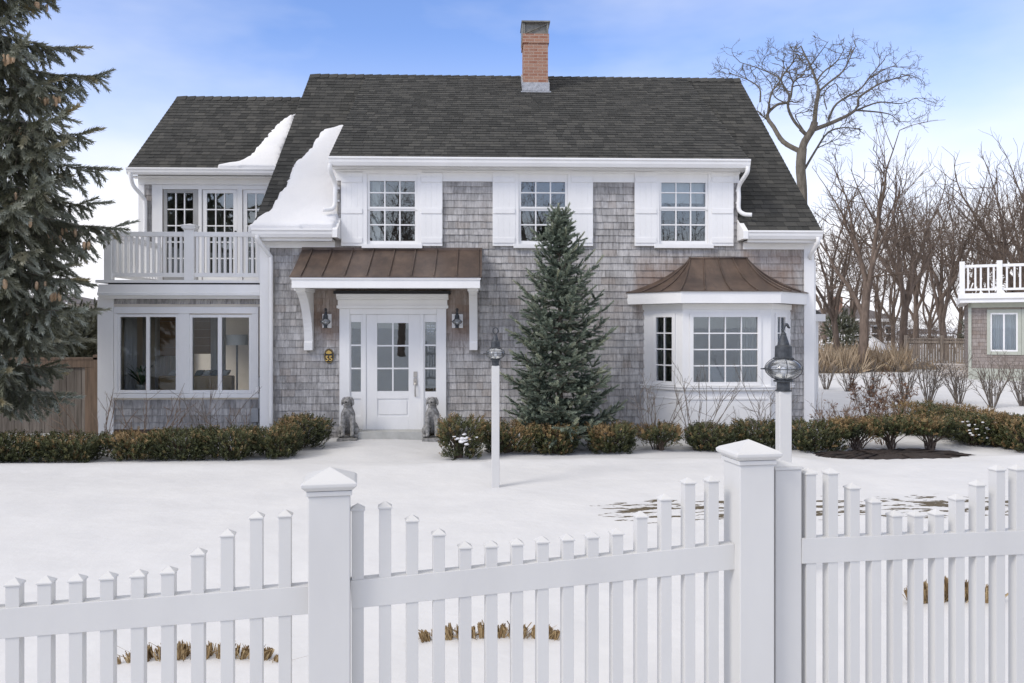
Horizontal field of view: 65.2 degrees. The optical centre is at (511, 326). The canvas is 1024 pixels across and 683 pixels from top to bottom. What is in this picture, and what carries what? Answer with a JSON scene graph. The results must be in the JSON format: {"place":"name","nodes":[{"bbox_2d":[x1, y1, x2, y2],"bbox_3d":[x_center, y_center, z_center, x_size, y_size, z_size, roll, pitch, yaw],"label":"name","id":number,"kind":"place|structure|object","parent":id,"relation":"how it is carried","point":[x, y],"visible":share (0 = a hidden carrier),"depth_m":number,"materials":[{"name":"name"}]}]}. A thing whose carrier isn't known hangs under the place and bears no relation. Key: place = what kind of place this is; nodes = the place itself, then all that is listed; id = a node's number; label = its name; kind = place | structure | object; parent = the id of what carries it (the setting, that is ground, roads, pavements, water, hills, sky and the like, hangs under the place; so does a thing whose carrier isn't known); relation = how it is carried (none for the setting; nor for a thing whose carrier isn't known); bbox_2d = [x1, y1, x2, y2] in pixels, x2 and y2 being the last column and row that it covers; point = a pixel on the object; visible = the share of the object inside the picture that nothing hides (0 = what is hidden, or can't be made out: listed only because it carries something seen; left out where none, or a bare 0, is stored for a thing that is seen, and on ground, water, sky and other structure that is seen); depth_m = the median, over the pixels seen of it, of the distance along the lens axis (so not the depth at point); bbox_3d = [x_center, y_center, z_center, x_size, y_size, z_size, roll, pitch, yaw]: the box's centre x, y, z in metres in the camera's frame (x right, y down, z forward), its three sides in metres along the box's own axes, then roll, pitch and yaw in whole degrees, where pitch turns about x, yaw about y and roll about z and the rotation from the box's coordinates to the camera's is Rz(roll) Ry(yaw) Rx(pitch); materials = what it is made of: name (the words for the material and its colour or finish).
{"place":"outdoors","nodes":[
{"label":"outdoors","id":0,"kind":"place"},
{"bbox_2d":[0,328,1023,682],"bbox_3d":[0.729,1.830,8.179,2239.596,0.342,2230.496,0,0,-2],"label":"ground","id":1,"kind":"structure","parent":0,"point":[92,520],"depth_m":8.06,"materials":[{"name":"snow"}]},
{"bbox_2d":[0,429,62,462],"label":"hedge shrub","id":2,"kind":"object","parent":1,"relation":"on","point":[15,451],"visible":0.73,"depth_m":11.50,"materials":[{"name":"green plant"}]},
{"bbox_2d":[0,355,96,433],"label":"wooden fence","id":3,"kind":"object","parent":1,"relation":"on","point":[80,378],"visible":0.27,"depth_m":14.76,"materials":[{"name":"wood"}]},
{"bbox_2d":[16,296,96,356],"bbox_3d":[-10.641,0.606,18.515,2.456,3.065,2.263,0,0,-2],"label":"evergreen shrub","id":4,"kind":"object","parent":1,"relation":"on","point":[80,349],"visible":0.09,"depth_m":18.52,"materials":[{"name":"green plant"}]},
{"bbox_2d":[25,428,113,462],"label":"hedge shrub","id":5,"kind":"object","parent":1,"relation":"on","point":[74,449],"visible":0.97,"depth_m":11.51,"materials":[{"name":"green plant"}]},
{"bbox_2d":[0,0,140,422],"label":"spruce tree","id":6,"kind":"object","parent":1,"relation":"on","point":[32,215],"visible":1,"depth_m":12.32,"materials":[{"name":"green plant"}]},
{"bbox_2d":[65,297,96,356],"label":"evergreen shrub","id":7,"kind":"object","parent":1,"relation":"on","point":[89,335],"visible":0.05,"depth_m":19.12,"materials":[{"name":"green plant"}]},
{"bbox_2d":[40,390,137,457],"bbox_3d":[-6.339,1.460,11.954,0.763,1.090,1.279,0,0,19],"label":"bare shrub","id":8,"kind":"object","parent":1,"relation":"on","point":[109,410],"visible":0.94,"depth_m":11.91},
{"bbox_2d":[99,426,169,461],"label":"hedge shrub","id":9,"kind":"object","parent":1,"relation":"on","point":[131,449],"visible":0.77,"depth_m":11.68,"materials":[{"name":"green plant"}]},
{"bbox_2d":[112,383,195,442],"bbox_3d":[-5.549,1.445,12.549,1.293,1.140,0.703,0,0,-2],"label":"bare shrub","id":10,"kind":"object","parent":1,"relation":"on","point":[145,422],"visible":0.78,"depth_m":12.45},
{"bbox_2d":[139,424,216,460],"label":"hedge shrub","id":11,"kind":"object","parent":1,"relation":"on","point":[176,446],"visible":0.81,"depth_m":11.71,"materials":[{"name":"green plant"}]},
{"bbox_2d":[117,640,301,663],"bbox_3d":[-1.710,1.862,4.579,1.117,0.117,0.243,0,0,-2],"label":"cut grass clump","id":12,"kind":"object","parent":1,"relation":"on","point":[183,651],"visible":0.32,"depth_m":4.57,"materials":[{"name":"plant"}]},
{"bbox_2d":[164,374,258,452],"bbox_3d":[-4.627,1.372,12.475,1.341,1.273,1.151,0,0,-2],"label":"bare shrub","id":13,"kind":"object","parent":1,"relation":"on","point":[211,394],"visible":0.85,"depth_m":12.35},
{"bbox_2d":[188,423,261,459],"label":"hedge shrub","id":14,"kind":"object","parent":1,"relation":"on","point":[240,448],"visible":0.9,"depth_m":11.77,"materials":[{"name":"green plant"}]},
{"bbox_2d":[245,422,306,458],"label":"hedge shrub","id":15,"kind":"object","parent":1,"relation":"on","point":[285,440],"visible":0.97,"depth_m":11.96,"materials":[{"name":"green plant"}]},
{"bbox_2d":[272,411,335,448],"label":"hedge shrub","id":16,"kind":"object","parent":1,"relation":"on","point":[318,431],"visible":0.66,"depth_m":12.85,"materials":[{"name":"green plant"}]},
{"bbox_2d":[337,397,358,441],"bbox_3d":[-2.805,1.628,13.889,0.438,0.854,0.552,0,0,-2],"label":"dog statue","id":17,"kind":"object","parent":1,"relation":"on","point":[349,425],"visible":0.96,"depth_m":13.78,"materials":[{"name":"stone"}]},
{"bbox_2d":[0,439,782,682],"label":"picket fence","id":18,"kind":"object","parent":1,"relation":"on","point":[328,594],"visible":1,"depth_m":2.58,"materials":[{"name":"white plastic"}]},
{"bbox_2d":[422,397,441,441],"bbox_3d":[-1.414,1.635,13.935,0.446,0.854,0.552,0,0,-2],"label":"dog statue","id":19,"kind":"object","parent":1,"relation":"on","point":[432,414],"visible":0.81,"depth_m":13.82,"materials":[{"name":"stone"}]},
{"bbox_2d":[95,20,825,440],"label":"house","id":20,"kind":"structure","parent":1,"relation":"on","point":[695,222],"depth_m":14.36,"materials":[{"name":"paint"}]},
{"bbox_2d":[124,317,136,389],"bbox_3d":[-7.224,0.645,15.147,0.082,2.230,0.456,0,0,-2],"label":"curtain","id":21,"kind":"object","parent":20,"relation":"hanging from","point":[130,343],"visible":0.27,"depth_m":15.09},
{"bbox_2d":[123,363,156,389],"bbox_3d":[-6.941,1.225,14.873,0.900,1.109,0.688,0,0,-2],"label":"potted palm","id":22,"kind":"object","parent":20,"relation":"on","point":[142,380],"visible":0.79,"depth_m":14.82,"materials":[{"name":"green plant"}]},
{"bbox_2d":[155,317,175,389],"bbox_3d":[-7.280,0.645,16.820,0.084,2.230,1.105,0,0,-2],"label":"curtain","id":23,"kind":"object","parent":20,"relation":"hanging from","point":[166,365],"visible":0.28,"depth_m":16.43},
{"bbox_2d":[160,317,175,355],"bbox_3d":[-6.835,0.149,16.086,0.476,0.861,0.032,0,0,-2],"label":"woven shade","id":24,"kind":"object","parent":20,"relation":"hanging from","point":[167,338],"visible":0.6,"depth_m":16.08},
{"bbox_2d":[164,189,197,279],"bbox_3d":[-6.779,-1.819,16.399,0.699,1.991,0.050,0,0,-2],"label":"glazed door","id":25,"kind":"structure","parent":20,"relation":"in","point":[195,192],"depth_m":16.38,"materials":[{"name":"white paint"}]},
{"bbox_2d":[112,307,258,397],"bbox_3d":[-5.851,0.455,14.379,2.597,1.631,0.110,0,0,-2],"label":"sunroom window","id":26,"kind":"structure","parent":20,"relation":"in","point":[184,322],"depth_m":14.36,"materials":[{"name":"white paint"}]},
{"bbox_2d":[159,375,234,389],"bbox_3d":[-6.274,1.374,16.226,1.444,0.812,0.850,0,0,-2],"label":"sofa","id":27,"kind":"object","parent":20,"relation":"on","point":[201,382],"visible":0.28,"depth_m":15.81,"materials":[{"name":"beige fabric"}]},
{"bbox_2d":[194,318,210,353],"bbox_3d":[-6.250,0.130,16.106,0.378,0.822,0.032,0,0,-2],"label":"woven shade","id":28,"kind":"object","parent":20,"relation":"hanging from","point":[202,327],"visible":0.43,"depth_m":16.10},
{"bbox_2d":[211,318,216,369],"bbox_3d":[-5.967,0.645,16.011,0.125,2.230,0.100,0,0,-2],"label":"curtain","id":29,"kind":"object","parent":20,"relation":"hanging from","point":[213,343],"visible":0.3,"depth_m":15.97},
{"bbox_2d":[203,190,236,279],"bbox_3d":[-5.992,-1.819,16.425,0.698,1.991,0.050,0,0,-2],"label":"glazed door","id":30,"kind":"structure","parent":20,"relation":"in","point":[205,192],"depth_m":16.41,"materials":[{"name":"white paint"}]},
{"bbox_2d":[217,318,225,369],"bbox_3d":[-5.829,0.645,16.016,0.164,2.230,0.101,0,0,-2],"label":"curtain","id":31,"kind":"object","parent":20,"relation":"hanging from","point":[224,343],"visible":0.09,"depth_m":16.00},
{"bbox_2d":[226,335,247,389],"bbox_3d":[-5.305,0.964,15.433,0.400,1.633,0.400,0,0,-2],"label":"floor lamp","id":32,"kind":"object","parent":20,"relation":"on","point":[236,340],"visible":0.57,"depth_m":15.30,"materials":[{"name":"fabric"}]},
{"bbox_2d":[243,190,265,279],"bbox_3d":[-5.168,-1.819,16.453,0.704,1.991,0.050,0,0,-2],"label":"glazed door","id":33,"kind":"structure","parent":20,"relation":"in","point":[245,192],"depth_m":16.42,"materials":[{"name":"white paint"}]},
{"bbox_2d":[218,114,294,167],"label":"roof snow","id":34,"kind":"structure","parent":20,"relation":"on","point":[266,153],"depth_m":16.57,"materials":[{"name":"snow"}]},
{"bbox_2d":[248,125,342,231],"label":"roof snow","id":35,"kind":"structure","parent":20,"relation":"on","point":[305,196],"depth_m":14.53,"materials":[{"name":"snow"}]},
{"bbox_2d":[362,171,422,247],"bbox_3d":[-2.128,-2.093,14.284,1.067,1.395,0.267,0,0,-2],"label":"window","id":36,"kind":"structure","parent":20,"relation":"in","point":[375,243],"depth_m":14.21,"materials":[{"name":"white paint"}]},
{"bbox_2d":[366,314,419,429],"bbox_3d":[-2.110,0.799,14.189,0.952,2.043,0.115,0,0,-2],"label":"front door","id":37,"kind":"structure","parent":20,"relation":"in","point":[392,409],"depth_m":14.20,"materials":[{"name":"white paint"}]},
{"bbox_2d":[513,172,570,248],"bbox_3d":[0.557,-2.106,14.291,1.059,1.402,0.103,0,0,-2],"label":"window","id":38,"kind":"structure","parent":20,"relation":"in","point":[518,243],"depth_m":14.28,"materials":[{"name":"white paint"}]},
{"bbox_2d":[658,317,663,380],"bbox_3d":[2.670,0.540,14.647,0.227,1.880,0.070,0,0,-2],"label":"curtain","id":39,"kind":"object","parent":20,"relation":"hanging from","point":[660,345],"visible":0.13,"depth_m":14.65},
{"bbox_2d":[654,171,713,247],"bbox_3d":[3.080,-2.118,14.434,1.069,1.409,0.222,0,0,-2],"label":"window","id":40,"kind":"structure","parent":20,"relation":"in","point":[684,193],"depth_m":14.39,"materials":[{"name":"white paint"}]},
{"bbox_2d":[640,303,794,440],"bbox_3d":[3.712,0.897,14.108,2.821,2.606,0.725,0,0,-2],"label":"bay window","id":41,"kind":"structure","parent":20,"relation":"in","point":[771,318],"depth_m":13.82,"materials":[{"name":"white paint"}]},
{"bbox_2d":[707,366,734,381],"bbox_3d":[4.026,1.189,15.692,0.563,0.882,0.700,0,0,-2],"label":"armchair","id":42,"kind":"object","parent":20,"relation":"on","point":[716,373],"visible":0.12,"depth_m":15.35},
{"bbox_2d":[739,317,755,381],"bbox_3d":[4.334,0.540,14.703,0.340,1.880,0.071,0,0,-2],"label":"curtain","id":43,"kind":"object","parent":20,"relation":"hanging from","point":[748,340],"visible":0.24,"depth_m":14.69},
{"bbox_2d":[436,412,486,460],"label":"hedge shrub","id":44,"kind":"object","parent":1,"relation":"on","point":[474,441],"visible":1,"depth_m":11.99,"materials":[{"name":"green plant"}]},
{"bbox_2d":[418,620,559,641],"bbox_3d":[-0.125,1.871,4.913,0.956,0.126,0.241,0,0,-2],"label":"cut grass clump","id":45,"kind":"object","parent":1,"relation":"on","point":[503,630],"visible":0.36,"depth_m":4.91,"materials":[{"name":"plant"}]},
{"bbox_2d":[483,327,505,487],"bbox_3d":[-0.198,1.011,9.600,0.248,2.016,0.249,0,0,-41],"label":"lamp post","id":46,"kind":"object","parent":1,"relation":"on","point":[495,346],"visible":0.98,"depth_m":9.55,"materials":[{"name":"white plastic"}]},
{"bbox_2d":[482,417,539,453],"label":"hedge shrub","id":47,"kind":"object","parent":1,"relation":"on","point":[508,437],"visible":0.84,"depth_m":12.42,"materials":[{"name":"green plant"}]},
{"bbox_2d":[530,421,581,454],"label":"hedge shrub","id":48,"kind":"object","parent":1,"relation":"on","point":[560,447],"visible":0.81,"depth_m":12.35,"materials":[{"name":"green plant"}]},
{"bbox_2d":[499,202,626,447],"bbox_3d":[0.817,-0.017,13.161,2.102,4.057,2.230,0,0,31],"label":"spruce tree","id":49,"kind":"object","parent":1,"relation":"on","point":[544,407],"visible":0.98,"depth_m":12.83,"materials":[{"name":"green plant"}]},
{"bbox_2d":[584,419,638,453],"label":"hedge shrub","id":50,"kind":"object","parent":1,"relation":"on","point":[607,440],"visible":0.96,"depth_m":12.39,"materials":[{"name":"green plant"}]},
{"bbox_2d":[633,419,684,450],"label":"hedge shrub","id":51,"kind":"object","parent":1,"relation":"on","point":[660,430],"visible":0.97,"depth_m":12.62,"materials":[{"name":"green plant"}]},
{"bbox_2d":[628,370,696,449],"bbox_3d":[2.249,1.311,12.813,0.994,1.372,1.058,0,0,-38],"label":"bare shrub","id":52,"kind":"object","parent":1,"relation":"on","point":[654,397],"visible":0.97,"depth_m":12.76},
{"bbox_2d":[669,361,746,449],"bbox_3d":[3.152,1.218,12.878,1.213,1.573,1.493,0,0,15],"label":"bare shrub","id":53,"kind":"object","parent":1,"relation":"on","point":[718,406],"visible":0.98,"depth_m":12.71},
{"bbox_2d":[682,419,745,450],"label":"hedge shrub","id":54,"kind":"object","parent":1,"relation":"on","point":[726,434],"visible":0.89,"depth_m":12.61,"materials":[{"name":"green plant"}]},
{"bbox_2d":[729,416,792,448],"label":"hedge shrub","id":55,"kind":"object","parent":1,"relation":"on","point":[767,433],"visible":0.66,"depth_m":12.66,"materials":[{"name":"green plant"}]},
{"bbox_2d":[761,323,803,462],"bbox_3d":[2.070,0.989,6.100,0.292,2.038,0.292,0,0,-41],"label":"lamp post","id":56,"kind":"object","parent":1,"relation":"on","point":[783,406],"visible":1,"depth_m":6.06,"materials":[{"name":"white plastic"}]},
{"bbox_2d":[792,417,853,452],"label":"hedge shrub","id":57,"kind":"object","parent":1,"relation":"on","point":[805,436],"visible":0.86,"depth_m":12.45,"materials":[{"name":"green plant"}]},
{"bbox_2d":[711,28,944,201],"bbox_3d":[14.724,-5.941,36.241,10.834,16.099,4.552,0,0,-2],"label":"bare tree","id":58,"kind":"object","parent":1,"relation":"on","point":[801,164],"visible":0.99,"depth_m":36.29,"materials":[{"name":"brown plant"}]},
{"bbox_2d":[806,392,864,442],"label":"dried shrub","id":59,"kind":"object","parent":1,"relation":"on","point":[821,411],"visible":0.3,"depth_m":13.21,"materials":[{"name":"brown plant"}]},
{"bbox_2d":[819,308,871,351],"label":"evergreen shrub","id":60,"kind":"object","parent":1,"relation":"on","point":[851,329],"visible":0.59,"depth_m":43.67,"materials":[{"name":"green plant"}]},
{"bbox_2d":[832,357,860,391],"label":"vase shrub","id":61,"kind":"object","parent":1,"relation":"on","point":[846,380],"visible":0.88,"depth_m":24.48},
{"bbox_2d":[824,400,881,448],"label":"dried shrub","id":62,"kind":"object","parent":1,"relation":"on","point":[855,420],"visible":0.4,"depth_m":12.82,"materials":[{"name":"brown plant"}]},
{"bbox_2d":[814,188,894,350],"bbox_3d":[14.185,-2.395,36.427,7.169,9.040,4.283,0,0,-2],"label":"bare tree","id":63,"kind":"object","parent":1,"relation":"on","point":[833,303],"visible":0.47,"depth_m":36.99,"materials":[{"name":"brown plant"}]},
{"bbox_2d":[818,214,891,322],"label":"bare tree","id":64,"kind":"object","parent":1,"relation":"on","point":[853,306],"visible":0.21,"depth_m":57.27,"materials":[{"name":"brown plant"}]},
{"bbox_2d":[814,234,895,342],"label":"bare tree","id":65,"kind":"object","parent":1,"relation":"on","point":[818,301],"visible":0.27,"depth_m":49.52,"materials":[{"name":"brown plant"}]},
{"bbox_2d":[826,414,885,449],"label":"hedge shrub","id":66,"kind":"object","parent":1,"relation":"on","point":[859,431],"visible":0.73,"depth_m":12.52,"materials":[{"name":"green plant"}]},
{"bbox_2d":[817,297,898,346],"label":"house","id":67,"kind":"structure","parent":1,"relation":"on","point":[857,316],"depth_m":68.15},
{"bbox_2d":[859,359,883,396],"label":"vase shrub","id":68,"kind":"object","parent":1,"relation":"on","point":[871,380],"visible":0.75,"depth_m":22.61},
{"bbox_2d":[847,371,895,416],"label":"dried shrub","id":69,"kind":"object","parent":1,"relation":"on","point":[852,386],"visible":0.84,"depth_m":15.22,"materials":[{"name":"brown plant"}]},
{"bbox_2d":[847,230,916,342],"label":"bare tree","id":70,"kind":"object","parent":1,"relation":"on","point":[878,307],"visible":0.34,"depth_m":51.76,"materials":[{"name":"brown plant"}]},
{"bbox_2d":[832,172,941,347],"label":"bare tree","id":71,"kind":"object","parent":1,"relation":"on","point":[893,302],"visible":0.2,"depth_m":63.80,"materials":[{"name":"brown plant"}]},
{"bbox_2d":[811,101,963,371],"bbox_3d":[15.292,-3.606,33.812,6.635,11.450,5.857,0,0,28],"label":"bare tree","id":72,"kind":"object","parent":1,"relation":"on","point":[863,307],"visible":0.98,"depth_m":33.87,"materials":[{"name":"brown plant"}]},
{"bbox_2d":[816,296,963,350],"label":"thicket","id":73,"kind":"object","parent":1,"relation":"on","point":[931,331],"visible":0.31,"depth_m":53.85,"materials":[{"name":"brown plant"}]},
{"bbox_2d":[818,335,963,372],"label":"tall dry grass","id":74,"kind":"structure","parent":1,"relation":"on","point":[827,355],"depth_m":34.16,"materials":[{"name":"plant"}]},
{"bbox_2d":[861,413,921,448],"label":"hedge shrub","id":75,"kind":"object","parent":1,"relation":"on","point":[892,426],"visible":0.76,"depth_m":12.48,"materials":[{"name":"green plant"}]},
{"bbox_2d":[813,448,972,459],"bbox_3d":[5.826,1.919,12.179,2.424,0.076,1.168,0,0,-2],"label":"mulch bed","id":76,"kind":"object","parent":1,"relation":"on","point":[906,453],"visible":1,"depth_m":12.05,"materials":[{"name":"brown soil"}]},
{"bbox_2d":[866,366,925,414],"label":"dried shrub","id":77,"kind":"object","parent":1,"relation":"on","point":[898,395],"visible":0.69,"depth_m":15.36,"materials":[{"name":"brown plant"}]},
{"bbox_2d":[774,460,1023,682],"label":"picket fence","id":78,"kind":"object","parent":1,"relation":"on","point":[801,548],"visible":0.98,"depth_m":2.90,"materials":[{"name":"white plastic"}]},
{"bbox_2d":[880,356,924,398],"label":"vase shrub","id":79,"kind":"object","parent":1,"relation":"on","point":[902,377],"visible":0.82,"depth_m":21.93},
{"bbox_2d":[818,133,987,350],"bbox_3d":[18.079,-3.420,39.229,9.386,11.030,7.684,0,0,-35],"label":"bare tree","id":80,"kind":"object","parent":1,"relation":"on","point":[906,295],"visible":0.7,"depth_m":38.62,"materials":[{"name":"brown plant"}]},
{"bbox_2d":[888,398,953,435],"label":"hedge shrub","id":81,"kind":"object","parent":1,"relation":"on","point":[912,405],"visible":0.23,"depth_m":14.54,"materials":[{"name":"green plant"}]},
{"bbox_2d":[854,159,993,355],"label":"bare tree","id":82,"kind":"object","parent":1,"relation":"on","point":[914,314],"visible":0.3,"depth_m":46.82,"materials":[{"name":"brown plant"}]},
{"bbox_2d":[906,350,952,402],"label":"vase shrub","id":83,"kind":"object","parent":1,"relation":"on","point":[932,392],"visible":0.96,"depth_m":20.83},
{"bbox_2d":[888,231,973,337],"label":"bare tree","id":84,"kind":"object","parent":1,"relation":"on","point":[932,306],"visible":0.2,"depth_m":61.67,"materials":[{"name":"brown plant"}]},
{"bbox_2d":[899,411,963,449],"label":"hedge shrub","id":85,"kind":"object","parent":1,"relation":"on","point":[934,424],"visible":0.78,"depth_m":12.47,"materials":[{"name":"green plant"}]},
{"bbox_2d":[904,335,963,365],"bbox_3d":[20.278,1.194,37.772,3.194,1.600,0.160,0,0,23],"label":"board fence","id":86,"kind":"object","parent":1,"relation":"on","point":[940,342],"visible":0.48,"depth_m":37.85,"materials":[{"name":"wood"}]},
{"bbox_2d":[880,155,1005,358],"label":"bare tree","id":87,"kind":"object","parent":1,"relation":"on","point":[940,304],"visible":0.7,"depth_m":43.93,"materials":[{"name":"brown plant"}]},
{"bbox_2d":[913,400,978,438],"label":"hedge shrub","id":88,"kind":"object","parent":1,"relation":"on","point":[956,407],"visible":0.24,"depth_m":14.12,"materials":[{"name":"green plant"}]},
{"bbox_2d":[932,350,976,403],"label":"vase shrub","id":89,"kind":"object","parent":1,"relation":"on","point":[955,394],"visible":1,"depth_m":20.52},
{"bbox_2d":[902,576,1007,603],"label":"cut grass clump","id":90,"kind":"object","parent":1,"relation":"on","point":[925,592],"visible":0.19,"depth_m":5.53,"materials":[{"name":"plant"}]},
{"bbox_2d":[891,170,1023,292],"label":"bare tree","id":91,"kind":"object","parent":1,"relation":"on","point":[983,269],"visible":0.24,"depth_m":54.56,"materials":[{"name":"brown plant"}]},
{"bbox_2d":[906,164,1021,292],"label":"bare tree","id":92,"kind":"object","parent":1,"relation":"on","point":[985,284],"visible":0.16,"depth_m":59.49,"materials":[{"name":"brown plant"}]},
{"bbox_2d":[920,143,1023,292],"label":"bare tree","id":93,"kind":"object","parent":1,"relation":"on","point":[1005,246],"visible":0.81,"depth_m":42.81,"materials":[{"name":"brown plant"}]},
{"bbox_2d":[943,411,1002,445],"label":"hedge shrub","id":94,"kind":"object","parent":1,"relation":"on","point":[970,434],"visible":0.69,"depth_m":13.02,"materials":[{"name":"green plant"}]},
{"bbox_2d":[942,405,1007,441],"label":"hedge shrub","id":95,"kind":"object","parent":1,"relation":"on","point":[972,409],"visible":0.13,"depth_m":13.68,"materials":[{"name":"green plant"}]},
{"bbox_2d":[930,170,1023,347],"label":"bare tree","id":96,"kind":"object","parent":1,"relation":"on","point":[960,310],"visible":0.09,"depth_m":65.89,"materials":[{"name":"brown plant"}]},
{"bbox_2d":[954,129,1023,292],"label":"bare tree","id":97,"kind":"object","parent":1,"relation":"on","point":[1019,199],"visible":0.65,"depth_m":48.33,"materials":[{"name":"brown plant"}]},
{"bbox_2d":[956,260,1023,380],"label":"neighbour house","id":98,"kind":"structure","parent":1,"relation":"on","point":[994,322],"depth_m":29.63,"materials":[{"name":"paint"}]},
{"bbox_2d":[987,309,1020,354],"bbox_3d":[18.118,0.188,29.465,1.076,1.667,0.080,0,0,28],"label":"window","id":99,"kind":"structure","parent":98,"relation":"in","point":[1000,311],"depth_m":29.44,"materials":[{"name":"white paint"}]},
{"bbox_2d":[964,165,1021,283],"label":"bare tree","id":100,"kind":"object","parent":1,"relation":"on","point":[995,223],"visible":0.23,"depth_m":52.44,"materials":[{"name":"brown plant"}]},
{"bbox_2d":[966,348,1023,407],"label":"vase shrub","id":101,"kind":"object","parent":1,"relation":"on","point":[989,394],"visible":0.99,"depth_m":19.71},
{"bbox_2d":[971,409,1023,446],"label":"hedge shrub","id":102,"kind":"object","parent":1,"relation":"on","point":[993,429],"visible":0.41,"depth_m":12.95,"materials":[{"name":"green plant"}]},
{"bbox_2d":[984,346,1023,405],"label":"vase shrub","id":103,"kind":"object","parent":1,"relation":"on","point":[1020,400],"visible":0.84,"depth_m":20.10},
{"bbox_2d":[992,413,1023,451],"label":"hedge shrub","id":104,"kind":"object","parent":1,"relation":"on","point":[1017,438],"visible":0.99,"depth_m":12.59,"materials":[{"name":"green plant"}]},
{"bbox_2d":[0,0,1023,327],"label":"sky","id":105,"kind":"structure","parent":0,"point":[161,51],"materials":[{"name":"blue"}]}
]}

